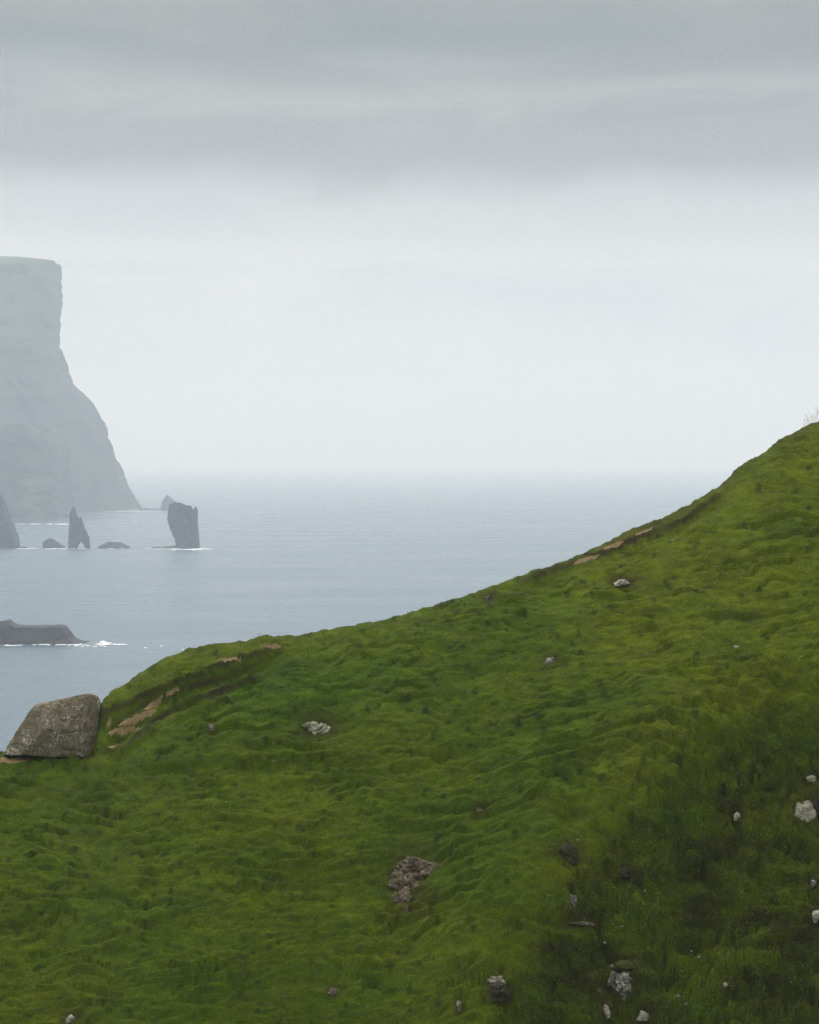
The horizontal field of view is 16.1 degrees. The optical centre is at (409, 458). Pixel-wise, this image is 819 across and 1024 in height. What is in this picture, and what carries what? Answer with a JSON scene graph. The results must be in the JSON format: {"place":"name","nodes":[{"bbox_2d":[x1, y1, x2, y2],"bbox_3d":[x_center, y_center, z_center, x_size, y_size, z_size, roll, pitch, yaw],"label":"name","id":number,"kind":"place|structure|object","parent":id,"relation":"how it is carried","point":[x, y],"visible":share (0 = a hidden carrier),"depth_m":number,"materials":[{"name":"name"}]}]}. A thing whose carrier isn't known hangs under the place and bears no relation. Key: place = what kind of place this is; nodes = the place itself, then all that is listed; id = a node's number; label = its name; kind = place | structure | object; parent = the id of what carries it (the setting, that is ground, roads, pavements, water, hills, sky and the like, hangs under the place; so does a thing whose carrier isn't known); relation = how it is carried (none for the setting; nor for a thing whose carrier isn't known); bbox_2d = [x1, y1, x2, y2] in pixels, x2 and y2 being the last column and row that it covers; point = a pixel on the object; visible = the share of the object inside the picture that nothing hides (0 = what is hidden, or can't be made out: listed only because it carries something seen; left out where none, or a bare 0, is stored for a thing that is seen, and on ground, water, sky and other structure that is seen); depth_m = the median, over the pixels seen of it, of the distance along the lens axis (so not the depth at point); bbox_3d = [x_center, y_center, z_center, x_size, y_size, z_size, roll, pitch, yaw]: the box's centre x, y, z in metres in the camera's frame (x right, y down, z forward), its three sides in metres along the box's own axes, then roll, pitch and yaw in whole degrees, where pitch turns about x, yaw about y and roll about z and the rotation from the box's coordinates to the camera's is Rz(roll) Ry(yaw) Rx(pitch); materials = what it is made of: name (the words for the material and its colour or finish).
{"place":"outdoors","nodes":[
{"label":"outdoors","id":0,"kind":"place"},
{"bbox_2d":[0,461,746,750],"bbox_3d":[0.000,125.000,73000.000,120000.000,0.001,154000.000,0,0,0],"label":"sea","id":1,"kind":"structure","parent":0,"point":[297,548],"depth_m":4047.41,"materials":[{"name":"grey liquid"}]},
{"bbox_2d":[0,494,19,548],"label":"sea stack","id":2,"kind":"object","parent":1,"relation":"in","point":[9,537],"visible":0.8,"depth_m":4052.97,"materials":[{"name":"grey stone"}]},
{"bbox_2d":[0,619,88,644],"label":"skerry","id":3,"kind":"structure","parent":1,"relation":"in","point":[12,632],"depth_m":1954.69,"materials":[{"name":"grey stone"}]},
{"bbox_2d":[42,538,65,547],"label":"islet","id":4,"kind":"object","parent":1,"relation":"in","point":[50,543],"visible":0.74,"depth_m":4055.28,"materials":[{"name":"grey stone"}]},
{"bbox_2d":[0,256,141,521],"bbox_3d":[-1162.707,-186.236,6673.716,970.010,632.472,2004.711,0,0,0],"label":"headland","id":5,"kind":"structure","parent":1,"relation":"in","point":[58,460],"depth_m":6989.14,"materials":[{"name":"grey stone"}]},
{"bbox_2d":[68,506,89,547],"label":"sea stack","id":6,"kind":"object","parent":1,"relation":"in","point":[77,534],"visible":0.87,"depth_m":4056.49,"materials":[{"name":"grey stone"}]},
{"bbox_2d":[5,524,209,647],"bbox_3d":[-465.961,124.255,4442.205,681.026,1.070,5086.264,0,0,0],"label":"surf","id":7,"kind":"structure","parent":1,"relation":"on","point":[103,643],"depth_m":1967.05,"materials":[{"name":"white liquid"}]},
{"bbox_2d":[98,541,129,547],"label":"islet","id":8,"kind":"object","parent":1,"relation":"in","point":[109,544],"visible":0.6,"depth_m":4057.22,"materials":[{"name":"grey stone"}]},
{"bbox_2d":[138,508,159,509],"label":"islet","id":9,"kind":"object","parent":1,"relation":"in","point":[148,509],"visible":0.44,"depth_m":7047.62,"materials":[{"name":"grey stone"}]},
{"bbox_2d":[152,546,175,547],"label":"islet","id":10,"kind":"object","parent":1,"relation":"in","point":[165,547],"visible":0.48,"depth_m":4056.06,"materials":[{"name":"grey stone"}]},
{"bbox_2d":[160,495,175,509],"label":"sea stack","id":11,"kind":"object","parent":1,"relation":"in","point":[167,500],"visible":0.52,"depth_m":7073.80,"materials":[{"name":"grey stone"}]},
{"bbox_2d":[167,502,199,548],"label":"sea stack","id":12,"kind":"object","parent":1,"relation":"in","point":[182,519],"visible":0.89,"depth_m":4057.22,"materials":[{"name":"grey stone"}]},
{"bbox_2d":[0,421,818,1023],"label":"hillside","id":13,"kind":"structure","parent":0,"point":[402,787],"depth_m":153.36,"materials":[{"name":"green plant"}]},
{"bbox_2d":[3,693,100,756],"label":"boulder","id":14,"kind":"object","parent":13,"relation":"on","point":[65,727],"visible":0.98,"depth_m":168.07,"materials":[{"name":"grey stone"}]},
{"bbox_2d":[66,1014,74,1022],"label":"rock","id":15,"kind":"object","parent":13,"relation":"on","point":[70,1018],"visible":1,"depth_m":150.91,"materials":[{"name":"grey stone"}]},
{"bbox_2d":[208,724,213,731],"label":"rock","id":16,"kind":"object","parent":13,"relation":"on","point":[211,727],"visible":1,"depth_m":161.44,"materials":[{"name":"grey stone"}]},
{"bbox_2d":[302,721,330,734],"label":"rock","id":17,"kind":"object","parent":13,"relation":"on","point":[313,728],"visible":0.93,"depth_m":160.52,"materials":[{"name":"grey stone"}]},
{"bbox_2d":[0,527,652,763],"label":"footpath","id":18,"kind":"structure","parent":13,"relation":"on","point":[133,720],"depth_m":166.28,"materials":[{"name":"soil"}]},
{"bbox_2d":[328,988,338,994],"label":"rock","id":19,"kind":"object","parent":13,"relation":"on","point":[331,991],"visible":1,"depth_m":147.02,"materials":[{"name":"grey stone"}]},
{"bbox_2d":[387,856,439,911],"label":"rock outcrop","id":20,"kind":"object","parent":13,"relation":"on","point":[401,881],"visible":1,"depth_m":150.80,"materials":[{"name":"grey stone"}]},
{"bbox_2d":[456,1000,461,1011],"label":"rock","id":21,"kind":"object","parent":13,"relation":"on","point":[458,1003],"visible":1,"depth_m":143.62,"materials":[{"name":"grey stone"}]},
{"bbox_2d":[487,975,505,983],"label":"rock","id":22,"kind":"object","parent":13,"relation":"on","point":[494,979],"visible":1,"depth_m":143.99,"materials":[{"name":"grey stone"}]},
{"bbox_2d":[489,981,509,1002],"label":"rock","id":23,"kind":"object","parent":13,"relation":"on","point":[498,991],"visible":1,"depth_m":143.29,"materials":[{"name":"grey stone"}]},
{"bbox_2d":[544,657,553,664],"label":"rock","id":24,"kind":"object","parent":13,"relation":"on","point":[549,660],"visible":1,"depth_m":160.14,"materials":[{"name":"grey stone"}]},
{"bbox_2d":[560,842,578,864],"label":"rock","id":25,"kind":"object","parent":13,"relation":"on","point":[569,852],"visible":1,"depth_m":147.67,"materials":[{"name":"grey stone"}]},
{"bbox_2d":[570,894,577,906],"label":"rock","id":26,"kind":"object","parent":13,"relation":"on","point":[573,899],"visible":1,"depth_m":146.35,"materials":[{"name":"grey stone"}]},
{"bbox_2d":[570,921,594,926],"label":"rock","id":27,"kind":"object","parent":13,"relation":"on","point":[583,923],"visible":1,"depth_m":145.64,"materials":[{"name":"grey stone"}]},
{"bbox_2d":[603,1004,609,1019],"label":"rock","id":28,"kind":"object","parent":13,"relation":"on","point":[606,1010],"visible":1,"depth_m":143.82,"materials":[{"name":"grey stone"}]},
{"bbox_2d":[607,971,631,1000],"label":"rock outcrop","id":29,"kind":"object","parent":13,"relation":"on","point":[622,982],"visible":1,"depth_m":144.14,"materials":[{"name":"grey stone"}]},
{"bbox_2d":[613,959,636,971],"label":"turf mound","id":30,"kind":"object","parent":29,"relation":"on","point":[621,965],"visible":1,"depth_m":144.46,"materials":[{"name":"green plant"}]},
{"bbox_2d":[614,579,629,586],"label":"rock","id":31,"kind":"object","parent":13,"relation":"on","point":[620,582],"visible":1,"depth_m":163.92,"materials":[{"name":"grey stone"}]},
{"bbox_2d":[620,868,633,877],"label":"rock","id":32,"kind":"object","parent":13,"relation":"on","point":[626,873],"visible":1,"depth_m":146.49,"materials":[{"name":"grey stone"}]},
{"bbox_2d":[637,1010,648,1020],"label":"rock","id":33,"kind":"object","parent":13,"relation":"on","point":[643,1016],"visible":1,"depth_m":143.11,"materials":[{"name":"grey stone"}]},
{"bbox_2d":[734,812,739,820],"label":"rock","id":34,"kind":"object","parent":13,"relation":"on","point":[736,815],"visible":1,"depth_m":147.20,"materials":[{"name":"grey stone"}]},
{"bbox_2d":[794,800,815,822],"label":"rock","id":35,"kind":"object","parent":13,"relation":"on","point":[806,810],"visible":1,"depth_m":146.22,"materials":[{"name":"grey stone"}]},
{"bbox_2d":[806,775,815,781],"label":"rock","id":36,"kind":"object","parent":13,"relation":"on","point":[811,778],"visible":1,"depth_m":146.97,"materials":[{"name":"grey stone"}]},
{"bbox_2d":[811,880,816,887],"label":"rock","id":37,"kind":"object","parent":13,"relation":"on","point":[813,883],"visible":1,"depth_m":143.74,"materials":[{"name":"grey stone"}]},
{"bbox_2d":[812,910,818,922],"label":"rock","id":38,"kind":"object","parent":13,"relation":"on","point":[815,915],"visible":1,"depth_m":140.92,"materials":[{"name":"grey stone"}]},
{"bbox_2d":[813,800,818,818],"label":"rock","id":39,"kind":"object","parent":13,"relation":"on","point":[816,805],"visible":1,"depth_m":146.07,"materials":[{"name":"grey stone"}]},
{"bbox_2d":[0,0,818,460],"label":"sky","id":40,"kind":"structure","parent":0,"point":[276,230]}
]}

